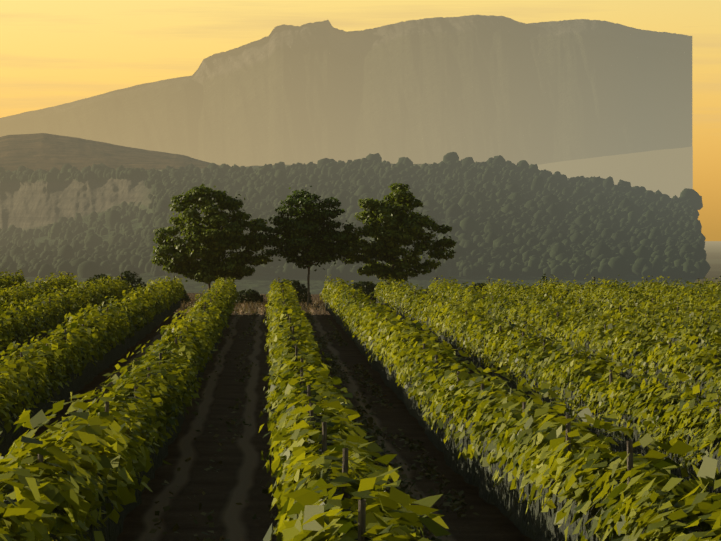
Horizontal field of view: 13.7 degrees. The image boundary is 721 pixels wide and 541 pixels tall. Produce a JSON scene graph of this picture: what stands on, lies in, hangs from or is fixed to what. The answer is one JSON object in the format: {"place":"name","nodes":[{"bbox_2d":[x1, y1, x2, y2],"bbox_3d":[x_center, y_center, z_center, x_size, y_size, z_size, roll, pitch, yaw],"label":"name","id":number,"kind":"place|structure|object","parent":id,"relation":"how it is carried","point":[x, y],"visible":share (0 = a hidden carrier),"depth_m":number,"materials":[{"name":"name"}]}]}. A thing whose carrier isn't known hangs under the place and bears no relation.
{"place":"outdoors","nodes":[
{"label":"outdoors","id":0,"kind":"place"},
{"bbox_2d":[176,296,375,313],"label":"dry grass","id":1,"kind":"structure","parent":0,"point":[321,307],"depth_m":174.04,"materials":[{"name":"brown plant"}]},
{"bbox_2d":[0,133,569,178],"bbox_3d":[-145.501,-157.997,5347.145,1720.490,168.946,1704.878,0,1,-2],"label":"brown hill","id":2,"kind":"structure","parent":0,"point":[42,151],"depth_m":4872.85,"materials":[{"name":"brown soil"}]},
{"bbox_2d":[0,15,691,166],"bbox_3d":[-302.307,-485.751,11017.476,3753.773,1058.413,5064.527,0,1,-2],"label":"mountain","id":3,"kind":"structure","parent":0,"point":[481,88],"depth_m":11227.07,"materials":[{"name":"grey stone"}]},
{"bbox_2d":[0,162,694,293],"bbox_3d":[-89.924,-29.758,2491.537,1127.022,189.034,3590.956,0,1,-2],"label":"hills","id":4,"kind":"structure","parent":0,"point":[39,203],"depth_m":2704.00,"materials":[{"name":"green plant"}]},
{"bbox_2d":[0,152,710,279],"bbox_3d":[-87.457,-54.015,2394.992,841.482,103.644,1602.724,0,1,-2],"label":"hill forest","id":5,"kind":"object","parent":4,"relation":"on","point":[609,230],"visible":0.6,"depth_m":2196.87,"materials":[{"name":"green plant"}]},
{"bbox_2d":[0,0,720,240],"label":"sky","id":6,"kind":"structure","parent":0,"point":[53,53],"materials":[{"name":"yellow"}]},
{"bbox_2d":[3,241,720,540],"bbox_3d":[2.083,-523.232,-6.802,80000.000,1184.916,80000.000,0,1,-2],"label":"ground","id":7,"kind":"structure","parent":0,"point":[240,475],"depth_m":58.04,"materials":[{"name":"soil"}]},
{"bbox_2d":[151,183,270,289],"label":"tree","id":8,"kind":"object","parent":7,"relation":"on","point":[215,238],"visible":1,"depth_m":179.28,"materials":[{"name":"green plant"}]},
{"bbox_2d":[59,312,478,540],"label":"alley weeds","id":9,"kind":"object","parent":7,"relation":"on","point":[369,426],"visible":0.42,"depth_m":61.30,"materials":[{"name":"green plant"}]},
{"bbox_2d":[253,186,356,304],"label":"tree","id":10,"kind":"object","parent":7,"relation":"on","point":[310,233],"visible":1,"depth_m":178.46,"materials":[{"name":"green plant"}]},
{"bbox_2d":[82,271,546,303],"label":"shrubs","id":11,"kind":"object","parent":7,"relation":"on","point":[367,287],"visible":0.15,"depth_m":184.33,"materials":[{"name":"green plant"}]},
{"bbox_2d":[5,272,720,540],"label":"trellis posts","id":12,"kind":"object","parent":7,"relation":"on","point":[361,516],"visible":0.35,"depth_m":41.04,"materials":[{"name":"brown wood"}]},
{"bbox_2d":[0,268,720,540],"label":"vine leaves","id":13,"kind":"object","parent":12,"relation":"on","point":[528,475],"visible":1,"depth_m":48.96,"materials":[{"name":"green plant"}]},
{"bbox_2d":[340,183,456,283],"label":"tree","id":14,"kind":"object","parent":7,"relation":"on","point":[392,234],"visible":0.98,"depth_m":179.15,"materials":[{"name":"green plant"}]},
{"bbox_2d":[537,147,692,197],"bbox_3d":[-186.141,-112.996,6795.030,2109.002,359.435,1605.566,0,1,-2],"label":"ridge","id":15,"kind":"structure","parent":0,"point":[669,172],"depth_m":7059.24,"materials":[{"name":"grey stone"}]}
]}

